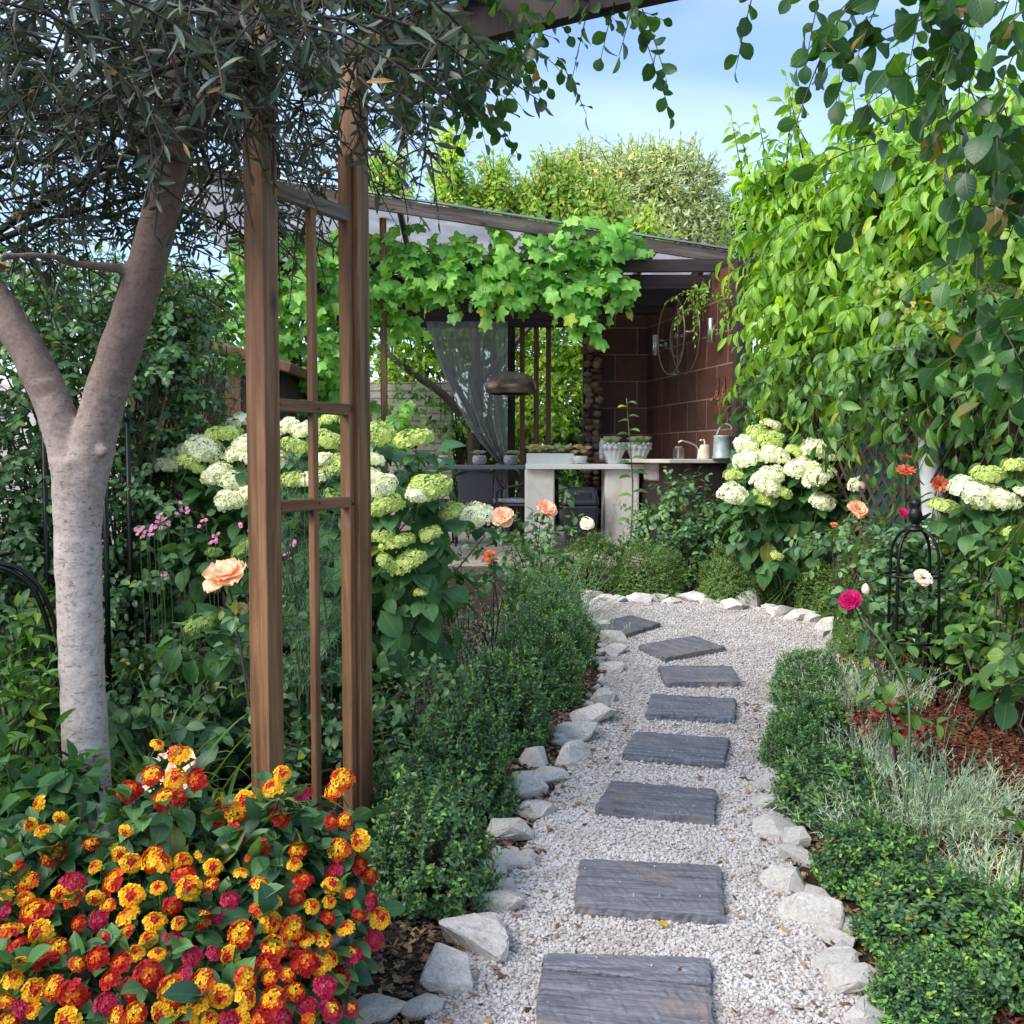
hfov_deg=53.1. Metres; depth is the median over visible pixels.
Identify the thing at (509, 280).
grapevine
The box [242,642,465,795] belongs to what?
rose bush
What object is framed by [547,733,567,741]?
edging rock
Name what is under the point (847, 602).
rose bush
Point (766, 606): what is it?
edging rock
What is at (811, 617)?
edging rock
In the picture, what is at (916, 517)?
obelisk
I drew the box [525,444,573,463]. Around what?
succulent trough
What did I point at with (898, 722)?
lavender plant
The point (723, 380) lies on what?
wall hook
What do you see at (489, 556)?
rose bush
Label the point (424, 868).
boxwood
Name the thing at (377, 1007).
edging rock
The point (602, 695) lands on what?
edging rock
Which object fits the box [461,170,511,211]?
tree
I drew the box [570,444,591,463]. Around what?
teacup planter
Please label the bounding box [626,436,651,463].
shell bowl
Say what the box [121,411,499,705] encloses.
hydrangea
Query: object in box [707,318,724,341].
wall lamp
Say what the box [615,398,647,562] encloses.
sapling
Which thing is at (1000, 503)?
hydrangea
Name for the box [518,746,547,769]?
edging rock
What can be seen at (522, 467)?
dining table
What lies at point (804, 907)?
edging rock
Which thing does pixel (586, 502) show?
waste bin
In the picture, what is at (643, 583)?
boxwood
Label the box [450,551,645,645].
lavender
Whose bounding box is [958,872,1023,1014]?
boxwood
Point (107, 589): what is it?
iron post
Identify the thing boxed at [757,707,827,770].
boxwood
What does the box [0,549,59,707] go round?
iron hoop
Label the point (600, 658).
edging rock
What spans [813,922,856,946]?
edging rock
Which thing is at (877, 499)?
trellis fence
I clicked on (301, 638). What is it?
fennel
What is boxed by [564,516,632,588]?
rose bush
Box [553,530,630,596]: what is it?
boxwood
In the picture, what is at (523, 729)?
boxwood
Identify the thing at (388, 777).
boxwood
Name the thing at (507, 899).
edging rock
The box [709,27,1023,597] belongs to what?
leafy shrub
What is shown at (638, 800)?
stepping slab
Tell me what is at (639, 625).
stepping slab
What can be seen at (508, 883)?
edging rock
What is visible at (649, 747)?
stepping slab
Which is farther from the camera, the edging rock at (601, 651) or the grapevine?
the grapevine
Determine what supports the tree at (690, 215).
on the ground
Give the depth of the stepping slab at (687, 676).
5.95 m
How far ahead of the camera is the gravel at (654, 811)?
3.91 m
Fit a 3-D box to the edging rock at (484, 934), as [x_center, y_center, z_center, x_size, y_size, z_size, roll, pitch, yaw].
[-0.084,1.252,2.998,0.241,0.133,0.215,5,-4,42]
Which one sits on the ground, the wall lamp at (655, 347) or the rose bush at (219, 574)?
the rose bush at (219, 574)
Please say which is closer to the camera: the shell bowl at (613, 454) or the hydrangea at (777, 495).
the hydrangea at (777, 495)
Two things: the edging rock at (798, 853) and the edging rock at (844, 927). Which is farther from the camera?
the edging rock at (798, 853)
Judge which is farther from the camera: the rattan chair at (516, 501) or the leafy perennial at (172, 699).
the rattan chair at (516, 501)
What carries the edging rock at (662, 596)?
on the gravel path
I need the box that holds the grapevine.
[214,215,654,452]
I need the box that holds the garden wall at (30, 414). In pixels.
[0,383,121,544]
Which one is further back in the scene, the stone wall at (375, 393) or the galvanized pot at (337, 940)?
the stone wall at (375, 393)
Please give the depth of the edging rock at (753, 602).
8.40 m
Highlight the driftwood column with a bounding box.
[581,319,603,542]
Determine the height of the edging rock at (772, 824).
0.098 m
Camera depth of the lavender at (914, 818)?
3.77 m
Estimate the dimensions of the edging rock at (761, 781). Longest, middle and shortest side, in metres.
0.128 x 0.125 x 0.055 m
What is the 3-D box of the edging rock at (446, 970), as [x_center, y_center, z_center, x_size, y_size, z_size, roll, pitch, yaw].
[-0.185,1.278,2.792,0.184,0.160,0.128,15,8,39]
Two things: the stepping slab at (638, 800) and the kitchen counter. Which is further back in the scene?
the kitchen counter
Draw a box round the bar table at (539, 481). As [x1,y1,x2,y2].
[525,464,643,548]
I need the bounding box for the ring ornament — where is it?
[657,296,700,374]
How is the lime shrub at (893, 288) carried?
on the bark mulch at (1012, 739)
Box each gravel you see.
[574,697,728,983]
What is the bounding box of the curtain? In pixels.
[426,321,508,536]
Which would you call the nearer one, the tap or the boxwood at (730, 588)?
the boxwood at (730, 588)
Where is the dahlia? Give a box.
[896,454,947,667]
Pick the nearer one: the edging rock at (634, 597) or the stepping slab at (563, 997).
the stepping slab at (563, 997)
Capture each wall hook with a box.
[707,378,718,400]
[714,377,724,399]
[721,375,731,396]
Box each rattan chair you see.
[393,469,453,542]
[452,470,502,546]
[493,481,524,543]
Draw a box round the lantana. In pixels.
[0,739,405,1023]
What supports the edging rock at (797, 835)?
on the ground
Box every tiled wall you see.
[596,315,647,527]
[647,259,744,558]
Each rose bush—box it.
[127,746,200,811]
[192,558,309,753]
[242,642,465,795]
[322,649,486,805]
[448,548,547,653]
[461,491,588,608]
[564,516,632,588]
[782,500,910,633]
[819,583,924,815]
[890,569,947,698]
[940,584,1023,890]
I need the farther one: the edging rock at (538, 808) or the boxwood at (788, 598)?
the boxwood at (788, 598)
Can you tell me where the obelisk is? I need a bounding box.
[882,499,945,707]
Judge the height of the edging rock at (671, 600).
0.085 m
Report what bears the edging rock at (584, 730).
on the ground
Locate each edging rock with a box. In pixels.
[355,993,408,1023]
[399,993,443,1020]
[419,942,473,995]
[439,912,508,962]
[464,861,506,879]
[469,888,525,912]
[485,817,533,841]
[492,845,522,870]
[492,878,515,890]
[509,770,548,798]
[510,847,518,852]
[511,849,535,867]
[515,799,557,818]
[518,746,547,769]
[526,814,536,822]
[535,765,569,784]
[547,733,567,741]
[551,738,575,746]
[554,721,597,741]
[554,739,591,767]
[569,703,617,721]
[580,590,602,598]
[582,700,594,706]
[590,687,616,703]
[593,656,606,661]
[594,594,612,600]
[596,647,606,654]
[596,674,611,685]
[597,643,608,647]
[598,620,609,623]
[598,661,624,672]
[600,630,626,640]
[603,642,627,655]
[608,595,626,602]
[626,592,652,602]
[652,593,668,599]
[661,597,681,603]
[679,590,706,601]
[699,598,715,603]
[719,598,749,609]
[736,590,761,605]
[752,792,779,808]
[752,812,795,838]
[753,773,778,787]
[758,865,804,893]
[761,603,777,608]
[765,605,797,616]
[774,811,799,825]
[775,844,789,853]
[776,891,844,929]
[778,845,813,868]
[782,826,810,848]
[783,608,816,620]
[802,612,821,621]
[804,884,830,896]
[811,945,858,971]
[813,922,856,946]
[814,616,845,630]
[824,962,876,994]
[834,940,853,948]
[840,915,854,932]
[841,993,894,1023]
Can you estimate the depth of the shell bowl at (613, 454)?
11.65 m
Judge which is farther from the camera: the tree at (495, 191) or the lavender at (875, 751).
the tree at (495, 191)
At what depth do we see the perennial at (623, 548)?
9.01 m
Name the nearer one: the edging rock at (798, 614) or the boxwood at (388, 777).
the boxwood at (388, 777)
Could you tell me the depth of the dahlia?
6.00 m
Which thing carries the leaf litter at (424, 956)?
on the ground
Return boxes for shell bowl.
[600,436,626,463]
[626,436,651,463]
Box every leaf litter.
[350,656,953,1023]
[426,599,852,1023]
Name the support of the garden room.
on the terrace
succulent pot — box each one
[438,450,451,464]
[472,450,486,464]
[503,450,518,464]
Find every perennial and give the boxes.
[59,629,342,788]
[107,699,233,795]
[573,530,774,593]
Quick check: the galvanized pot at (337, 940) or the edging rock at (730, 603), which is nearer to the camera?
the galvanized pot at (337, 940)
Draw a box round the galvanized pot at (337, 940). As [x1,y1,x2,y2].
[40,857,364,1023]
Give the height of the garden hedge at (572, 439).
4.031 m
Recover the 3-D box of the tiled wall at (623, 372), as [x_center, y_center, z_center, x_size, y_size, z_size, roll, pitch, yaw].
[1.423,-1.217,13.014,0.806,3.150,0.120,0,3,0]
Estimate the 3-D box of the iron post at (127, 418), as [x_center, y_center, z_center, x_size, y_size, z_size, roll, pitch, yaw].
[-2.022,0.281,5.423,0.048,1.626,0.046,0,3,0]
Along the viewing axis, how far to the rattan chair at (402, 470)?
12.29 m
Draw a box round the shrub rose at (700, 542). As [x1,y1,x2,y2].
[613,466,756,583]
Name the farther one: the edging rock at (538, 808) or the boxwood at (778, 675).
the boxwood at (778, 675)
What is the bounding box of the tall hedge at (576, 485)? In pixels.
[445,380,758,508]
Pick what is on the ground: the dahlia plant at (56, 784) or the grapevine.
the dahlia plant at (56, 784)
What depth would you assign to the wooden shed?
9.50 m
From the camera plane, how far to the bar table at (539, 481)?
11.70 m
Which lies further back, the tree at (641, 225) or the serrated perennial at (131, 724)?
the tree at (641, 225)
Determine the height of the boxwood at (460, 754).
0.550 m
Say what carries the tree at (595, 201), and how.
on the ground
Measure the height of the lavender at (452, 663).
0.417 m
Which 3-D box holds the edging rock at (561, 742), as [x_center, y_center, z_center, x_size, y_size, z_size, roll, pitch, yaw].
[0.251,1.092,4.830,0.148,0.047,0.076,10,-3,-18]
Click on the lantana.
(239, 903)
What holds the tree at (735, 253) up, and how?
on the ground
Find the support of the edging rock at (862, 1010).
on the ground
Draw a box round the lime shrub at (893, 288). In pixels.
[855,184,1023,654]
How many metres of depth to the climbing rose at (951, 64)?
2.41 m
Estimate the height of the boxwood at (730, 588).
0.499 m
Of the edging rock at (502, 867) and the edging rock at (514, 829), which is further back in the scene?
the edging rock at (514, 829)
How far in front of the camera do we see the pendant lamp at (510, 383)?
11.72 m
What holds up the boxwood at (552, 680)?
on the ground
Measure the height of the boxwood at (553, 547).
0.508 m
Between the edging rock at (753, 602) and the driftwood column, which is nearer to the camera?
the edging rock at (753, 602)
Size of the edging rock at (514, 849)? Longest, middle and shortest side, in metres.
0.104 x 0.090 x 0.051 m
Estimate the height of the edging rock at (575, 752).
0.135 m
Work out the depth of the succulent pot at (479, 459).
12.67 m
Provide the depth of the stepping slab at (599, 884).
3.26 m
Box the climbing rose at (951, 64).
[241,0,1023,735]
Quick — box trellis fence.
[763,340,1023,643]
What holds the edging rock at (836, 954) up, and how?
on the ground
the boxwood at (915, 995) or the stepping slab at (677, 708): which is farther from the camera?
the stepping slab at (677, 708)
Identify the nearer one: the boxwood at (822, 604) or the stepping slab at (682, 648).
the stepping slab at (682, 648)
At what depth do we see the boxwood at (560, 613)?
6.29 m
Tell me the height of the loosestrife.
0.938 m
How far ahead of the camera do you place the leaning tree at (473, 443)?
14.71 m
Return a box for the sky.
[0,0,1023,455]
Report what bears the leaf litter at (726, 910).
on the gravel path
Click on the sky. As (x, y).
(703, 33)
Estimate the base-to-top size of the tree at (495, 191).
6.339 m
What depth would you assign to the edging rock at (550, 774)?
4.33 m
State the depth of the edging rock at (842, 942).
2.95 m
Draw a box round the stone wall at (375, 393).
[370,382,452,530]
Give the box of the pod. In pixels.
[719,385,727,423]
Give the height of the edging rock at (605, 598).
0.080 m
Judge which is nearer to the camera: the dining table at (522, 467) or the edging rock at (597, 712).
the edging rock at (597, 712)
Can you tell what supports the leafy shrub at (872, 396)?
on the ground
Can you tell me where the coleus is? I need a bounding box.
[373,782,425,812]
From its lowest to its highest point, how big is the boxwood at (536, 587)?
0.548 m
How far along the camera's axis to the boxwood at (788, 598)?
8.45 m
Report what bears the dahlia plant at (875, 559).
on the ground
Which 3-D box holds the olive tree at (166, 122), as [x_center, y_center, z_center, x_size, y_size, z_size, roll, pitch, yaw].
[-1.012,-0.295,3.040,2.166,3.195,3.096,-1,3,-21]
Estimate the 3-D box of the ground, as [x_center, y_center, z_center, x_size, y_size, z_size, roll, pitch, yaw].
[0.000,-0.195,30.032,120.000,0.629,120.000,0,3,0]
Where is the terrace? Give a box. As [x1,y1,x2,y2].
[395,532,740,575]
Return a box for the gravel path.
[426,599,854,1023]
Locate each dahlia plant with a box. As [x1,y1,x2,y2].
[0,732,134,837]
[830,516,1020,688]
[904,514,1023,737]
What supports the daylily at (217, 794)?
on the ground
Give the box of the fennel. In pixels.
[242,433,341,786]
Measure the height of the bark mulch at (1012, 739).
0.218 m
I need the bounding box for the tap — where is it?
[678,440,699,458]
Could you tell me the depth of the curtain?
13.31 m
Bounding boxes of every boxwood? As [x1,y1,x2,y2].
[364,757,507,921]
[369,749,463,845]
[400,676,529,824]
[457,642,555,757]
[489,604,585,708]
[495,562,595,640]
[504,536,570,591]
[520,591,598,671]
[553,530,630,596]
[607,538,689,598]
[695,542,768,604]
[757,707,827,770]
[761,687,862,752]
[762,572,808,605]
[764,736,903,835]
[766,644,847,707]
[793,557,862,616]
[806,804,955,912]
[823,613,890,661]
[845,854,1023,979]
[858,939,995,1023]
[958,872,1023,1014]
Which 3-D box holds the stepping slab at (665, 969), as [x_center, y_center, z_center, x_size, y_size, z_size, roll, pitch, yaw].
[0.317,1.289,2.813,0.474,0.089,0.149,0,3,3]
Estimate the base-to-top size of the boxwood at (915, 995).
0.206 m
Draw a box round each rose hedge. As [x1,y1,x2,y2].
[0,230,246,689]
[160,255,245,651]
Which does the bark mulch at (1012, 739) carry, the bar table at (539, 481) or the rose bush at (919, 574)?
the rose bush at (919, 574)
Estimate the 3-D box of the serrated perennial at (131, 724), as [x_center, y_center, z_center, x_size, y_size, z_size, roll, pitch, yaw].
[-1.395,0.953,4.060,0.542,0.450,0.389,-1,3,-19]
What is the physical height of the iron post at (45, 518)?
1.634 m
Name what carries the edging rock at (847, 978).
on the ground
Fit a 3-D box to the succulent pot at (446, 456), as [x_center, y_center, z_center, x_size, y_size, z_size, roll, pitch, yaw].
[-0.832,-0.674,12.729,0.184,0.186,0.190,0,3,0]
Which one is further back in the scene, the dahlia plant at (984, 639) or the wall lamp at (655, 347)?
the wall lamp at (655, 347)
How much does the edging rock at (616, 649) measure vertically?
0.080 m
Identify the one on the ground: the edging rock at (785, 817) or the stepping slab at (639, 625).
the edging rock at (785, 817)
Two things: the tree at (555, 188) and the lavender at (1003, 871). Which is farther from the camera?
the tree at (555, 188)
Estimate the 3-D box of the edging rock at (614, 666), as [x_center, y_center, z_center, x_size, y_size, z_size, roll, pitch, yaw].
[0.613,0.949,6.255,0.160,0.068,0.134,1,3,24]
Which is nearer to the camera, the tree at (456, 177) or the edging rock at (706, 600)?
the edging rock at (706, 600)
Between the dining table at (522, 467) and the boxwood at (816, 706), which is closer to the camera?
the boxwood at (816, 706)
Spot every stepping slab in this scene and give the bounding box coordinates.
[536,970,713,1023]
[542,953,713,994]
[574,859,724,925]
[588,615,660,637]
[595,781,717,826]
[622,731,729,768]
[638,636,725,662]
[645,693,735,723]
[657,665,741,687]
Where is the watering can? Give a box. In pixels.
[712,423,732,458]
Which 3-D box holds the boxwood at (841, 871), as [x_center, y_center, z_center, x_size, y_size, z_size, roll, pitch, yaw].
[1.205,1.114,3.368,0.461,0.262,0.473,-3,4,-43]
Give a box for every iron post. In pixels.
[41,433,52,680]
[103,486,111,700]
[123,411,135,705]
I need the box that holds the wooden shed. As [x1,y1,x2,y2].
[123,340,323,580]
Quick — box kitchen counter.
[596,459,731,561]
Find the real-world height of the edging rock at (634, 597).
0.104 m
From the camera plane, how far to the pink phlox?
5.02 m
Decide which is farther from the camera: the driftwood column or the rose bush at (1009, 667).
the driftwood column
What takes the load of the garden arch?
on the ground
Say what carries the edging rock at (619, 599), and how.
on the ground
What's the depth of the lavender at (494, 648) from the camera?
5.96 m
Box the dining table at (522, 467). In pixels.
[403,465,525,542]
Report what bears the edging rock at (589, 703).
on the ground
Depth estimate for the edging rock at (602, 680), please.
5.89 m
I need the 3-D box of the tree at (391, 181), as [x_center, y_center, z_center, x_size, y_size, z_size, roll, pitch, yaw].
[-2.031,-2.939,16.885,1.213,6.248,1.293,0,3,0]
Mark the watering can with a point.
(722, 447)
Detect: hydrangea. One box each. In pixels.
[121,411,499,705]
[150,603,330,790]
[715,416,870,605]
[877,444,1023,700]
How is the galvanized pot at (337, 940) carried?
on the ground
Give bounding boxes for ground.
[0,471,1023,1023]
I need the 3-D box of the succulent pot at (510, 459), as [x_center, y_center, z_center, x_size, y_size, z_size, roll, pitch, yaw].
[-0.005,-0.675,12.740,0.205,0.186,0.199,0,3,0]
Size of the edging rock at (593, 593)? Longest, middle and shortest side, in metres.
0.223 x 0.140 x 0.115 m
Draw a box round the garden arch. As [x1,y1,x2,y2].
[196,0,678,831]
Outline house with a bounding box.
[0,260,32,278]
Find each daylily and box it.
[46,672,250,807]
[194,761,342,826]
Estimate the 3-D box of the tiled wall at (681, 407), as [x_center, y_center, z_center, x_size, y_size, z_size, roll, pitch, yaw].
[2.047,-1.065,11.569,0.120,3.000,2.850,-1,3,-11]
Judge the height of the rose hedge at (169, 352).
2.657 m
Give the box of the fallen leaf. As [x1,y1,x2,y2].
[658,921,667,926]
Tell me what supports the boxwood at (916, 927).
on the ground
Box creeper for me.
[666,278,754,347]
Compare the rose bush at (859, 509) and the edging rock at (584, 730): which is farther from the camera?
the rose bush at (859, 509)
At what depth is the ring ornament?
11.31 m
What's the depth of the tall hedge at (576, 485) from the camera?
21.73 m
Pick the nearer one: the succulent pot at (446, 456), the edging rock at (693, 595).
the edging rock at (693, 595)
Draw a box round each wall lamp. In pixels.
[652,335,666,355]
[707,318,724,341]
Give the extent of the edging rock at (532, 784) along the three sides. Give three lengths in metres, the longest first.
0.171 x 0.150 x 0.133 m
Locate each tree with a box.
[0,0,553,833]
[368,137,422,369]
[370,328,579,531]
[370,328,582,527]
[420,121,485,500]
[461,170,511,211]
[465,139,521,217]
[479,168,542,520]
[509,144,601,523]
[533,128,745,274]
[550,164,632,230]
[611,189,682,241]
[709,172,773,419]
[852,91,1023,657]
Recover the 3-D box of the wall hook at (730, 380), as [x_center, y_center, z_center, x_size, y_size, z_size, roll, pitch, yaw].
[2.175,-1.263,10.358,0.090,0.234,0.141,-1,3,-11]
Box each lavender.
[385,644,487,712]
[421,599,597,685]
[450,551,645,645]
[732,709,1023,868]
[757,632,971,721]
[774,691,960,783]
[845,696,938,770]
[867,806,1023,918]
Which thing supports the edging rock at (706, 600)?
on the ground
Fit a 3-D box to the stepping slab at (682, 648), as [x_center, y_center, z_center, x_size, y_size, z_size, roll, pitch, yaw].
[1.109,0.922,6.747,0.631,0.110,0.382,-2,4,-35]
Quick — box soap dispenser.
[700,439,709,458]
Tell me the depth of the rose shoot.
3.93 m
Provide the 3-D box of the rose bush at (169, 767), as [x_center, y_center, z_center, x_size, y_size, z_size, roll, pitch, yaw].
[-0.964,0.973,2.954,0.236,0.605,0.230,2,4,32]
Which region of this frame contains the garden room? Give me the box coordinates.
[183,164,753,563]
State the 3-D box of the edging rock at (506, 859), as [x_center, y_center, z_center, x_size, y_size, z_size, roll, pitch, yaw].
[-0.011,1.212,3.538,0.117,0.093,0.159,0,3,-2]
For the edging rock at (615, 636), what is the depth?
7.07 m
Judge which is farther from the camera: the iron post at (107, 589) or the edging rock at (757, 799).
the iron post at (107, 589)
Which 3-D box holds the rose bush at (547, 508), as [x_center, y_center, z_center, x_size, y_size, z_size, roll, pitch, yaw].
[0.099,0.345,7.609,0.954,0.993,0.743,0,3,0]
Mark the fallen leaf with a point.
(664, 923)
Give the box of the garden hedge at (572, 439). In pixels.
[85,273,582,497]
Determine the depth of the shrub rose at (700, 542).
9.51 m
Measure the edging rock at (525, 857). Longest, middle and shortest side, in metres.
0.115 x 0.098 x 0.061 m
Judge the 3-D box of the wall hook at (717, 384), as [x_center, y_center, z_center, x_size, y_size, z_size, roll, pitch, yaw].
[2.106,-1.281,10.699,0.090,0.234,0.141,-1,3,-11]
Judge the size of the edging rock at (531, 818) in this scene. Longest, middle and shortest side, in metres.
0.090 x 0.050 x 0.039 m
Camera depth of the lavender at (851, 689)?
5.37 m
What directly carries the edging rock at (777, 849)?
on the ground
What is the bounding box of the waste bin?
[562,487,598,550]
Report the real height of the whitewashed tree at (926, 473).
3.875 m
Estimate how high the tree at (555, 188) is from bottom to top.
6.088 m
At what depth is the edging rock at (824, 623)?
7.39 m
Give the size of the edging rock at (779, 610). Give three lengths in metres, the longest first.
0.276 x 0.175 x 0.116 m
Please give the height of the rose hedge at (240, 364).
2.597 m
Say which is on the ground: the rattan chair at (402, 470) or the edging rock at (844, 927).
the edging rock at (844, 927)
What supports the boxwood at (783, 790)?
on the ground
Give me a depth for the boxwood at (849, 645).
6.60 m
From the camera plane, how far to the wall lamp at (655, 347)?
12.18 m
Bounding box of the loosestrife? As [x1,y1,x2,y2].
[0,581,108,791]
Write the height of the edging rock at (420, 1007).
0.058 m
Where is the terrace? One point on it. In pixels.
(463, 540)
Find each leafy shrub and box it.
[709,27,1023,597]
[714,278,1023,615]
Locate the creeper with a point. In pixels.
(703, 293)
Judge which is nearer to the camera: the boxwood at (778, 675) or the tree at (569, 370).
the boxwood at (778, 675)
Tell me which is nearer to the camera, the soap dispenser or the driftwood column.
the soap dispenser
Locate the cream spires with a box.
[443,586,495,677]
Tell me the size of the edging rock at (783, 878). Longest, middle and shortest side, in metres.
0.188 x 0.116 x 0.094 m
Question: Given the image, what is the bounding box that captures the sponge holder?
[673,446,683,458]
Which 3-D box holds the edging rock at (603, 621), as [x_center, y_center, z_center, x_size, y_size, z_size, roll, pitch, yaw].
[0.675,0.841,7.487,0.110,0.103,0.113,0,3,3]
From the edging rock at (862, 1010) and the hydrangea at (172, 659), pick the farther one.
the hydrangea at (172, 659)
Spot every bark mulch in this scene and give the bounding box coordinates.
[838,641,1023,1023]
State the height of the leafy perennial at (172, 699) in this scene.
0.700 m
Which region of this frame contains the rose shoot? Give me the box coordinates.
[823,617,961,829]
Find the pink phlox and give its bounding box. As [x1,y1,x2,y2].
[102,501,296,720]
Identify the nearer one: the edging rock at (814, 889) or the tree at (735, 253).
the edging rock at (814, 889)
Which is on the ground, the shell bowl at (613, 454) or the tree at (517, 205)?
the tree at (517, 205)
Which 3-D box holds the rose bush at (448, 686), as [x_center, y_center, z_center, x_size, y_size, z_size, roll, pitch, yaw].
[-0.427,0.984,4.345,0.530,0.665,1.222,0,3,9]
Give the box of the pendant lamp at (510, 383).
[485,313,535,395]
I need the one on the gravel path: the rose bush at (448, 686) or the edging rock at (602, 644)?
the edging rock at (602, 644)
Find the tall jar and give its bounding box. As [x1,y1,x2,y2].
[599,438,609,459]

